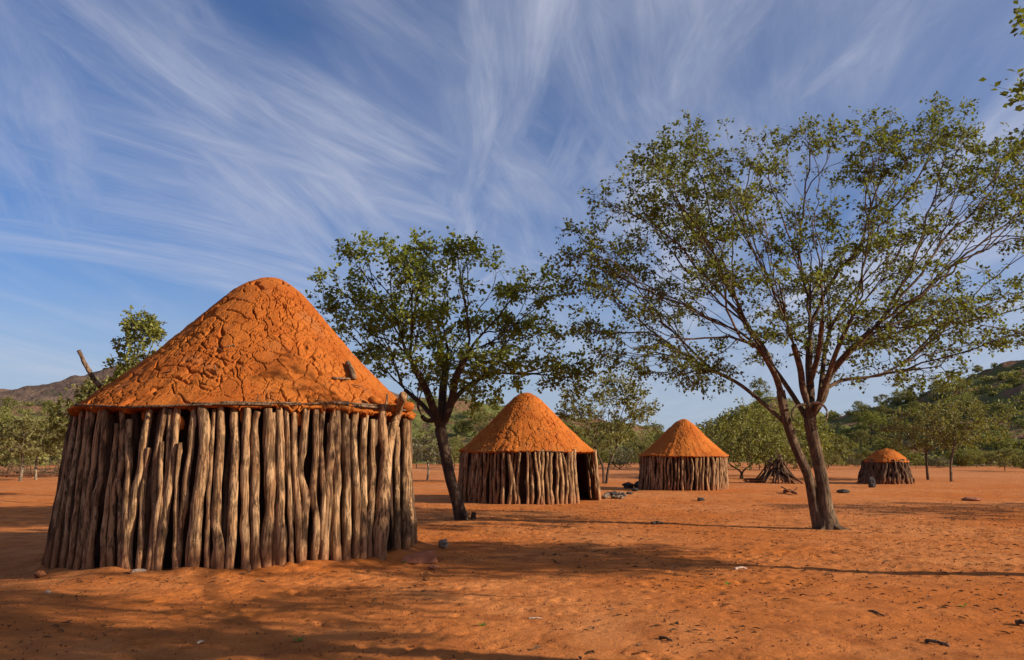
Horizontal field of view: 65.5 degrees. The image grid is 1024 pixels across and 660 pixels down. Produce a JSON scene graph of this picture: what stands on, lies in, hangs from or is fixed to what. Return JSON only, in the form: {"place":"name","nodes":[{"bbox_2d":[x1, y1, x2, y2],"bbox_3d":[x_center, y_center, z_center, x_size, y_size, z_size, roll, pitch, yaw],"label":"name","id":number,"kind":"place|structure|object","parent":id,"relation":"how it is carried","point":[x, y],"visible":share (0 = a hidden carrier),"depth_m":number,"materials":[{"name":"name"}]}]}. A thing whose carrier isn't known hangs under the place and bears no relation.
{"place":"outdoors","nodes":[
{"label":"outdoors","id":0,"kind":"place"},
{"bbox_2d":[0,362,407,407],"bbox_3d":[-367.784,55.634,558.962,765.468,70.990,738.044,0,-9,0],"label":"mountain","id":1,"kind":"structure","parent":0,"point":[53,391],"depth_m":452.45,"materials":[{"name":"green plant"}]},
{"bbox_2d":[0,397,663,464],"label":"hill","id":2,"kind":"structure","parent":0,"point":[419,423],"depth_m":145.52,"materials":[{"name":"green plant"}]},
{"bbox_2d":[0,414,12,434],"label":"scrub tree","id":3,"kind":"object","parent":2,"relation":"on","point":[5,418],"visible":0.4,"depth_m":97.89,"materials":[{"name":"green plant"}]},
{"bbox_2d":[0,396,18,410],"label":"scrub tree","id":4,"kind":"object","parent":2,"relation":"on","point":[9,399],"visible":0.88,"depth_m":138.76,"materials":[{"name":"green plant"}]},
{"bbox_2d":[34,397,52,405],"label":"scrub tree","id":5,"kind":"object","parent":2,"relation":"on","point":[37,401],"visible":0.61,"depth_m":161.42,"materials":[{"name":"green plant"}]},
{"bbox_2d":[40,400,56,414],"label":"scrub tree","id":6,"kind":"object","parent":2,"relation":"on","point":[46,405],"visible":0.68,"depth_m":134.81,"materials":[{"name":"green plant"}]},
{"bbox_2d":[452,419,472,435],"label":"scrub tree","id":7,"kind":"object","parent":2,"relation":"on","point":[460,423],"visible":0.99,"depth_m":128.30,"materials":[{"name":"green plant"}]},
{"bbox_2d":[454,424,471,435],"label":"scrub tree","id":8,"kind":"object","parent":2,"relation":"on","point":[464,433],"visible":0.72,"depth_m":129.23,"materials":[{"name":"green plant"}]},
{"bbox_2d":[469,413,489,431],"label":"scrub tree","id":9,"kind":"object","parent":2,"relation":"on","point":[480,418],"visible":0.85,"depth_m":127.57,"materials":[{"name":"green plant"}]},
{"bbox_2d":[0,362,1023,466],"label":"hillside scrub","id":10,"kind":"object","parent":2,"relation":"on","point":[1018,442],"visible":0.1,"depth_m":118.15,"materials":[{"name":"green plant"}]},
{"bbox_2d":[563,421,582,432],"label":"scrub tree","id":11,"kind":"object","parent":2,"relation":"on","point":[568,423],"visible":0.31,"depth_m":122.68,"materials":[{"name":"green plant"}]},
{"bbox_2d":[590,433,615,447],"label":"scrub tree","id":12,"kind":"object","parent":2,"relation":"on","point":[603,439],"visible":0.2,"depth_m":109.23,"materials":[{"name":"green plant"}]},
{"bbox_2d":[610,425,629,435],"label":"scrub tree","id":13,"kind":"object","parent":2,"relation":"on","point":[622,428],"visible":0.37,"depth_m":126.03,"materials":[{"name":"green plant"}]},
{"bbox_2d":[622,435,641,447],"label":"scrub tree","id":14,"kind":"object","parent":2,"relation":"on","point":[635,439],"visible":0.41,"depth_m":112.02,"materials":[{"name":"green plant"}]},
{"bbox_2d":[0,462,1023,659],"bbox_3d":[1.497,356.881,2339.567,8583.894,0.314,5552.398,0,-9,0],"label":"ground","id":15,"kind":"structure","parent":0,"point":[26,504],"depth_m":8.07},
{"bbox_2d":[0,442,27,463],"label":"scrub tree","id":16,"kind":"object","parent":15,"relation":"on","point":[7,458],"visible":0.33,"depth_m":54.55,"materials":[{"name":"green plant"}]},
{"bbox_2d":[0,449,35,468],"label":"scrub tree","id":17,"kind":"object","parent":15,"relation":"on","point":[27,459],"visible":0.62,"depth_m":54.30,"materials":[{"name":"green plant"}]},
{"bbox_2d":[0,458,59,477],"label":"brush fence","id":18,"kind":"object","parent":15,"relation":"on","point":[46,473],"visible":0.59,"depth_m":41.96,"materials":[{"name":"brown wood"}]},
{"bbox_2d":[0,412,63,480],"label":"acacia tree","id":19,"kind":"object","parent":15,"relation":"on","point":[11,440],"visible":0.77,"depth_m":35.20,"materials":[{"name":"green plant"}]},
{"bbox_2d":[0,420,64,479],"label":"acacia tree","id":20,"kind":"object","parent":15,"relation":"on","point":[36,461],"visible":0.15,"depth_m":37.30,"materials":[{"name":"green plant"}]},
{"bbox_2d":[34,571,45,577],"bbox_3d":[-5.455,2.825,9.188,0.154,0.095,0.126,-3,-9,18],"label":"stone","id":21,"kind":"object","parent":15,"relation":"on","point":[38,574],"visible":0.98,"depth_m":9.15,"materials":[{"name":"stone"}]},
{"bbox_2d":[40,376,110,451],"bbox_3d":[-12.905,3.287,24.437,2.613,3.750,2.346,0,-9,0],"label":"acacia tree","id":22,"kind":"object","parent":15,"relation":"on","point":[84,394],"visible":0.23,"depth_m":24.01,"materials":[{"name":"green plant"}]},
{"bbox_2d":[101,305,167,384],"bbox_3d":[-10.096,1.977,21.094,1.718,5.433,1.427,2,-9,-13],"label":"acacia tree","id":23,"kind":"object","parent":15,"relation":"on","point":[147,325],"visible":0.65,"depth_m":21.20,"materials":[{"name":"green plant"}]},
{"bbox_2d":[41,277,417,570],"bbox_3d":[-3.836,1.262,11.567,4.956,4.180,4.947,0,-9,0],"label":"pole hut","id":24,"kind":"object","parent":15,"relation":"on","point":[263,422],"visible":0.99,"depth_m":9.63,"materials":[{"name":"orange wood"}]},
{"bbox_2d":[400,550,436,563],"bbox_3d":[-1.158,2.830,9.959,0.465,0.151,0.270,0,-9,0],"label":"stone slab","id":25,"kind":"object","parent":15,"relation":"on","point":[428,556],"depth_m":9.87,"materials":[{"name":"red stone"}]},
{"bbox_2d":[412,436,428,468],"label":"scrub tree","id":26,"kind":"object","parent":15,"relation":"on","point":[417,437],"visible":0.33,"depth_m":61.80,"materials":[{"name":"green plant"}]},
{"bbox_2d":[412,432,452,479],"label":"acacia tree","id":27,"kind":"object","parent":15,"relation":"on","point":[424,441],"visible":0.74,"depth_m":37.38,"materials":[{"name":"green plant"}]},
{"bbox_2d":[438,538,448,547],"bbox_3d":[-0.978,3.064,11.372,0.158,0.170,0.136,-2,-9,11],"label":"stone","id":28,"kind":"object","parent":15,"relation":"on","point":[443,543],"visible":0.9,"depth_m":11.33,"materials":[{"name":"grey stone"}]},
{"bbox_2d":[432,442,464,467],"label":"scrub tree","id":29,"kind":"object","parent":15,"relation":"on","point":[455,449],"visible":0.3,"depth_m":62.79,"materials":[{"name":"green plant"}]},
{"bbox_2d":[449,439,462,455],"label":"scrub tree","id":30,"kind":"object","parent":15,"relation":"on","point":[455,442],"visible":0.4,"depth_m":87.61,"materials":[{"name":"green plant"}]},
{"bbox_2d":[305,226,610,519],"bbox_3d":[-1.170,0.869,16.109,5.878,5.962,5.034,-7,-11,40],"label":"leaning tree","id":31,"kind":"object","parent":15,"relation":"on","point":[439,416],"visible":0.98,"depth_m":15.78,"materials":[{"name":"green plant"}]},
{"bbox_2d":[464,512,475,519],"bbox_3d":[-0.819,3.655,15.490,0.253,0.217,0.133,5,-10,-28],"label":"stone","id":32,"kind":"object","parent":15,"relation":"on","point":[473,515],"visible":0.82,"depth_m":15.46,"materials":[{"name":"grey stone"}]},
{"bbox_2d":[0,500,1023,659],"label":"pebbles","id":33,"kind":"object","parent":15,"relation":"on","point":[479,647],"visible":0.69,"depth_m":7.84,"materials":[{"name":"stone"}]},
{"bbox_2d":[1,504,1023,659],"bbox_3d":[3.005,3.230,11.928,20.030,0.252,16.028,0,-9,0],"label":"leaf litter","id":34,"kind":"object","parent":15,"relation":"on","point":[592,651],"visible":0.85,"depth_m":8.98,"materials":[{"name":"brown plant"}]},
{"bbox_2d":[458,393,600,504],"bbox_3d":[0.457,3.325,22.363,4.011,3.144,3.977,0,-9,0],"label":"pole hut","id":35,"kind":"object","parent":15,"relation":"on","point":[526,448],"visible":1,"depth_m":20.87,"materials":[{"name":"orange wood"}]},
{"bbox_2d":[582,437,600,456],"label":"scrub tree","id":36,"kind":"object","parent":15,"relation":"on","point":[588,442],"visible":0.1,"depth_m":58.73,"materials":[{"name":"green plant"}]},
{"bbox_2d":[587,451,608,465],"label":"scrub tree","id":37,"kind":"object","parent":15,"relation":"on","point":[606,459],"visible":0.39,"depth_m":58.79,"materials":[{"name":"green plant"}]},
{"bbox_2d":[591,438,614,453],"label":"scrub tree","id":38,"kind":"object","parent":15,"relation":"on","point":[600,445],"visible":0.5,"depth_m":86.22,"materials":[{"name":"green plant"}]},
{"bbox_2d":[554,366,663,483],"bbox_3d":[3.987,4.059,33.965,4.837,5.116,4.581,0,-9,0],"label":"acacia tree","id":39,"kind":"object","parent":15,"relation":"on","point":[626,402],"visible":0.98,"depth_m":33.71,"materials":[{"name":"green plant"}]},
{"bbox_2d":[599,445,636,468],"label":"scrub tree","id":40,"kind":"object","parent":15,"relation":"on","point":[620,461],"visible":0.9,"depth_m":59.36,"materials":[{"name":"green plant"}]},
{"bbox_2d":[622,482,633,487],"bbox_3d":[4.260,5.749,29.384,0.453,0.274,0.331,-3,-9,19],"label":"stone","id":41,"kind":"object","parent":15,"relation":"on","point":[627,485],"visible":0.92,"depth_m":29.27,"materials":[{"name":"stone"}]},
{"bbox_2d":[623,438,651,452],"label":"scrub tree","id":42,"kind":"object","parent":15,"relation":"on","point":[646,440],"visible":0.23,"depth_m":89.91,"materials":[{"name":"green plant"}]},
{"bbox_2d":[625,443,650,464],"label":"scrub tree","id":43,"kind":"object","parent":15,"relation":"on","point":[642,447],"visible":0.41,"depth_m":61.80,"materials":[{"name":"green plant"}]},
{"bbox_2d":[638,419,728,490],"bbox_3d":[6.110,4.525,28.636,3.253,2.655,3.244,0,-9,0],"label":"pole hut","id":44,"kind":"object","parent":15,"relation":"on","point":[684,454],"visible":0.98,"depth_m":27.46,"materials":[{"name":"orange wood"}]},
{"bbox_2d":[695,405,790,478],"bbox_3d":[11.406,5.641,39.990,4.843,3.790,4.701,-7,-11,40],"label":"acacia tree","id":45,"kind":"object","parent":15,"relation":"on","point":[760,433],"visible":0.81,"depth_m":39.37,"materials":[{"name":"green plant"}]},
{"bbox_2d":[720,405,775,469],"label":"scrub tree","id":46,"kind":"object","parent":15,"relation":"on","point":[744,435],"visible":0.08,"depth_m":55.82,"materials":[{"name":"green plant"}]},
{"bbox_2d":[699,395,842,470],"bbox_3d":[14.263,5.890,44.148,7.478,4.596,6.169,5,-10,-28],"label":"acacia tree","id":47,"kind":"object","parent":15,"relation":"on","point":[825,435],"visible":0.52,"depth_m":43.68,"materials":[{"name":"green plant"}]},
{"bbox_2d":[743,450,803,483],"bbox_3d":[11.152,5.841,33.946,2.590,1.462,1.978,0,-9,0],"label":"stick pile","id":48,"kind":"object","parent":15,"relation":"on","point":[778,470],"visible":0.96,"depth_m":33.66,"materials":[{"name":"brown wood"}]},
{"bbox_2d":[538,90,1023,529],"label":"spreading tree","id":49,"kind":"object","parent":15,"relation":"on","point":[823,516],"visible":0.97,"depth_m":14.12,"materials":[{"name":"green plant"}]},
{"bbox_2d":[791,401,827,423],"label":"cattle horns","id":50,"kind":"object","parent":49,"relation":"attached to","point":[808,405],"visible":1,"depth_m":13.94},
{"bbox_2d":[781,486,797,494],"bbox_3d":[8.822,5.087,25.312,0.495,0.276,1.420,-3,-9,19],"label":"fallen stick","id":51,"kind":"object","parent":15,"relation":"on","point":[790,491],"visible":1,"depth_m":24.97,"materials":[{"name":"brown wood"}]},
{"bbox_2d":[787,446,830,467],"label":"scrub tree","id":52,"kind":"object","parent":15,"relation":"on","point":[807,456],"visible":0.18,"depth_m":55.11,"materials":[{"name":"green plant"}]},
{"bbox_2d":[811,450,841,468],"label":"scrub tree","id":53,"kind":"object","parent":15,"relation":"on","point":[833,457],"visible":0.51,"depth_m":61.39,"materials":[{"name":"green plant"}]},
{"bbox_2d":[806,438,857,467],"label":"scrub tree","id":54,"kind":"object","parent":15,"relation":"on","point":[847,452],"visible":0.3,"depth_m":64.08,"materials":[{"name":"green plant"}]},
{"bbox_2d":[827,434,859,465],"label":"scrub tree","id":55,"kind":"object","parent":15,"relation":"on","point":[843,439],"visible":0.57,"depth_m":73.59,"materials":[{"name":"green plant"}]},
{"bbox_2d":[833,450,856,465],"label":"scrub tree","id":56,"kind":"object","parent":15,"relation":"on","point":[848,458],"visible":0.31,"depth_m":73.10,"materials":[{"name":"green plant"}]},
{"bbox_2d":[846,456,862,466],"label":"scrub tree","id":57,"kind":"object","parent":15,"relation":"on","point":[853,460],"visible":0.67,"depth_m":69.11,"materials":[{"name":"green plant"}]},
{"bbox_2d":[853,449,874,463],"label":"scrub tree","id":58,"kind":"object","parent":15,"relation":"on","point":[870,452],"visible":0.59,"depth_m":59.11,"materials":[{"name":"green plant"}]},
{"bbox_2d":[867,477,875,487],"bbox_3d":[13.590,5.794,30.086,0.286,0.514,0.245,-2,-9,14],"label":"stone","id":59,"kind":"object","parent":15,"relation":"on","point":[871,481],"visible":0.82,"depth_m":30.00,"materials":[{"name":"stone"}]},
{"bbox_2d":[857,448,915,483],"bbox_3d":[15.718,5.821,33.612,2.281,1.646,2.246,0,-9,0],"label":"pole hut","id":60,"kind":"object","parent":15,"relation":"on","point":[886,466],"visible":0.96,"depth_m":32.90,"materials":[{"name":"orange wood"}]},
{"bbox_2d":[894,447,914,460],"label":"scrub tree","id":61,"kind":"object","parent":15,"relation":"on","point":[904,454],"visible":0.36,"depth_m":66.47,"materials":[{"name":"green plant"}]},
{"bbox_2d":[907,452,924,466],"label":"scrub tree","id":62,"kind":"object","parent":15,"relation":"on","point":[910,458],"visible":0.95,"depth_m":61.50,"materials":[{"name":"green plant"}]},
{"bbox_2d":[875,402,975,479],"bbox_3d":[19.599,5.267,37.544,4.271,3.763,3.902,0,-9,0],"label":"acacia tree","id":63,"kind":"object","parent":15,"relation":"on","point":[893,427],"visible":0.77,"depth_m":37.34,"materials":[{"name":"green plant"}]},
{"bbox_2d":[924,639,949,646],"bbox_3d":[2.978,2.184,5.570,0.045,0.037,0.174,7,-11,-38],"label":"fallen stick","id":64,"kind":"object","parent":15,"relation":"on","point":[935,641],"visible":1,"depth_m":5.56,"materials":[{"name":"brown wood"}]},
{"bbox_2d":[928,455,949,467],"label":"scrub tree","id":65,"kind":"object","parent":15,"relation":"on","point":[943,462],"visible":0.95,"depth_m":63.74,"materials":[{"name":"green plant"}]},
{"bbox_2d":[942,450,967,465],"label":"scrub tree","id":66,"kind":"object","parent":15,"relation":"on","point":[955,462],"visible":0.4,"depth_m":69.75,"materials":[{"name":"green plant"}]},
{"bbox_2d":[899,394,1016,481],"bbox_3d":[20.175,4.947,36.287,4.825,4.057,3.504,0,-9,0],"label":"acacia tree","id":67,"kind":"object","parent":15,"relation":"on","point":[977,424],"visible":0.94,"depth_m":36.06,"materials":[{"name":"green plant"}]},
{"bbox_2d":[947,447,983,466],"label":"scrub tree","id":68,"kind":"object","parent":15,"relation":"on","point":[960,454],"visible":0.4,"depth_m":68.76,"materials":[{"name":"green plant"}]},
{"bbox_2d":[961,497,982,500],"bbox_3d":[12.781,4.703,22.099,0.552,0.138,0.392,-3,-9,16],"label":"stone","id":69,"kind":"object","parent":15,"relation":"on","point":[971,499],"visible":0.83,"depth_m":22.00,"materials":[{"name":"red stone"}]},
{"bbox_2d":[958,449,992,467],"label":"scrub tree","id":70,"kind":"object","parent":15,"relation":"on","point":[969,456],"visible":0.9,"depth_m":65.37,"materials":[{"name":"green plant"}]},
{"bbox_2d":[978,0,1023,199],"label":"shade tree","id":71,"kind":"object","parent":15,"relation":"on","point":[1019,91],"visible":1,"depth_m":8.12,"materials":[{"name":"green plant"}]},
{"bbox_2d":[983,448,1023,470],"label":"scrub tree","id":72,"kind":"object","parent":15,"relation":"on","point":[1001,462],"visible":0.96,"depth_m":54.72,"materials":[{"name":"green plant"}]},
{"bbox_2d":[1009,452,1023,468],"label":"scrub tree","id":73,"kind":"object","parent":15,"relation":"on","point":[1020,464],"visible":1,"depth_m":52.79,"materials":[{"name":"green plant"}]},
{"bbox_2d":[0,0,1023,431],"label":"sky","id":74,"kind":"structure","parent":0,"point":[165,157],"materials":[{"name":"blue"}]},
{"bbox_2d":[705,396,824,461],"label":"hill","id":75,"kind":"structure","parent":0,"point":[771,403],"depth_m":172.78,"materials":[{"name":"green plant"}]},
{"bbox_2d":[752,390,766,400],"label":"scrub tree","id":76,"kind":"object","parent":75,"relation":"on","point":[759,393],"visible":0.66,"depth_m":175.14,"materials":[{"name":"green plant"}]},
{"bbox_2d":[749,378,770,392],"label":"scrub tree","id":77,"kind":"object","parent":75,"relation":"on","point":[760,381],"visible":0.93,"depth_m":181.57,"materials":[{"name":"green plant"}]},
{"bbox_2d":[784,360,1023,465],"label":"hill","id":78,"kind":"structure","parent":0,"point":[994,382],"depth_m":106.62,"materials":[{"name":"green plant"}]},
{"bbox_2d":[820,423,834,431],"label":"scrub tree","id":79,"kind":"object","parent":78,"relation":"on","point":[830,427],"visible":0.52,"depth_m":110.96,"materials":[{"name":"green plant"}]},
{"bbox_2d":[835,428,860,438],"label":"scrub tree","id":80,"kind":"object","parent":78,"relation":"on","point":[846,432],"visible":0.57,"depth_m":103.96,"materials":[{"name":"green plant"}]},
{"bbox_2d":[848,411,862,422],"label":"scrub tree","id":81,"kind":"object","parent":78,"relation":"on","point":[858,413],"visible":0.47,"depth_m":124.42,"materials":[{"name":"green plant"}]},
{"bbox_2d":[851,400,864,409],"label":"scrub tree","id":82,"kind":"object","parent":78,"relation":"on","point":[858,403],"visible":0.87,"depth_m":136.88,"materials":[{"name":"green plant"}]},
{"bbox_2d":[845,429,882,449],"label":"scrub tree","id":83,"kind":"object","parent":78,"relation":"on","point":[861,437],"visible":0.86,"depth_m":86.33,"materials":[{"name":"green plant"}]},
{"bbox_2d":[855,409,880,421],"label":"scrub tree","id":84,"kind":"object","parent":78,"relation":"on","point":[861,414],"visible":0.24,"depth_m":116.37,"materials":[{"name":"green plant"}]},
{"bbox_2d":[855,412,887,434],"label":"scrub tree","id":85,"kind":"object","parent":78,"relation":"on","point":[870,417],"visible":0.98,"depth_m":103.38,"materials":[{"name":"green plant"}]},
{"bbox_2d":[874,394,888,403],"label":"scrub tree","id":86,"kind":"object","parent":78,"relation":"on","point":[877,398],"visible":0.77,"depth_m":142.63,"materials":[{"name":"green plant"}]},
{"bbox_2d":[872,404,892,417],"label":"scrub tree","id":87,"kind":"object","parent":78,"relation":"on","point":[881,408],"visible":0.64,"depth_m":127.14,"materials":[{"name":"green plant"}]},
{"bbox_2d":[871,435,902,451],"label":"scrub tree","id":88,"kind":"object","parent":78,"relation":"on","point":[878,443],"visible":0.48,"depth_m":80.54,"materials":[{"name":"green plant"}]},
{"bbox_2d":[876,442,910,454],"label":"scrub tree","id":89,"kind":"object","parent":78,"relation":"on","point":[885,446],"visible":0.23,"depth_m":79.55,"materials":[{"name":"green plant"}]},
{"bbox_2d":[889,398,902,404],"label":"scrub tree","id":90,"kind":"object","parent":78,"relation":"on","point":[896,402],"visible":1,"depth_m":133.46,"materials":[{"name":"green plant"}]},
{"bbox_2d":[889,388,915,401],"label":"scrub tree","id":91,"kind":"object","parent":78,"relation":"on","point":[895,392],"visible":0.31,"depth_m":138.23,"materials":[{"name":"green plant"}]},
{"bbox_2d":[892,390,917,400],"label":"scrub tree","id":92,"kind":"object","parent":78,"relation":"on","point":[903,397],"visible":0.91,"depth_m":132.72,"materials":[{"name":"green plant"}]},
{"bbox_2d":[903,407,921,422],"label":"scrub tree","id":93,"kind":"object","parent":78,"relation":"on","point":[911,411],"visible":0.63,"depth_m":109.67,"materials":[{"name":"green plant"}]},
{"bbox_2d":[902,401,922,409],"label":"scrub tree","id":94,"kind":"object","parent":78,"relation":"on","point":[913,403],"visible":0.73,"depth_m":123.12,"materials":[{"name":"green plant"}]},
{"bbox_2d":[904,426,929,443],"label":"scrub tree","id":95,"kind":"object","parent":78,"relation":"on","point":[915,435],"visible":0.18,"depth_m":81.80,"materials":[{"name":"green plant"}]},
{"bbox_2d":[928,391,940,399],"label":"scrub tree","id":96,"kind":"object","parent":78,"relation":"on","point":[933,394],"visible":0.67,"depth_m":127.70,"materials":[{"name":"green plant"}]},
{"bbox_2d":[928,379,948,392],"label":"scrub tree","id":97,"kind":"object","parent":78,"relation":"on","point":[937,385],"visible":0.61,"depth_m":129.75,"materials":[{"name":"green plant"}]},
{"bbox_2d":[945,393,973,403],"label":"scrub tree","id":98,"kind":"object","parent":78,"relation":"on","point":[952,396],"visible":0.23,"depth_m":112.54,"materials":[{"name":"green plant"}]},
{"bbox_2d":[950,384,969,394],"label":"scrub tree","id":99,"kind":"object","parent":78,"relation":"on","point":[959,388],"visible":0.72,"depth_m":125.95,"materials":[{"name":"green plant"}]},
{"bbox_2d":[947,395,977,410],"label":"scrub tree","id":100,"kind":"object","parent":78,"relation":"on","point":[964,399],"visible":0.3,"depth_m":101.99,"materials":[{"name":"green plant"}]},
{"bbox_2d":[942,426,983,442],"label":"scrub tree","id":101,"kind":"object","parent":78,"relation":"on","point":[972,434],"visible":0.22,"depth_m":78.15,"materials":[{"name":"green plant"}]},
{"bbox_2d":[960,399,994,418],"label":"scrub tree","id":102,"kind":"object","parent":78,"relation":"on","point":[979,403],"visible":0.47,"depth_m":89.43,"materials":[{"name":"green plant"}]},
{"bbox_2d":[979,430,1013,450],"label":"scrub tree","id":103,"kind":"object","parent":78,"relation":"on","point":[999,444],"visible":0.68,"depth_m":75.20,"materials":[{"name":"green plant"}]},
{"bbox_2d":[990,403,1014,423],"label":"scrub tree","id":104,"kind":"object","parent":78,"relation":"on","point":[1000,406],"visible":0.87,"depth_m":87.79,"materials":[{"name":"green plant"}]},
{"bbox_2d":[1006,374,1023,383],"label":"scrub tree","id":105,"kind":"object","parent":78,"relation":"on","point":[1018,378],"visible":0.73,"depth_m":123.18,"materials":[{"name":"green plant"}]},
{"bbox_2d":[1012,419,1023,432],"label":"scrub tree","id":106,"kind":"object","parent":78,"relation":"on","point":[1022,424],"visible":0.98,"depth_m":80.24,"materials":[{"name":"green plant"}]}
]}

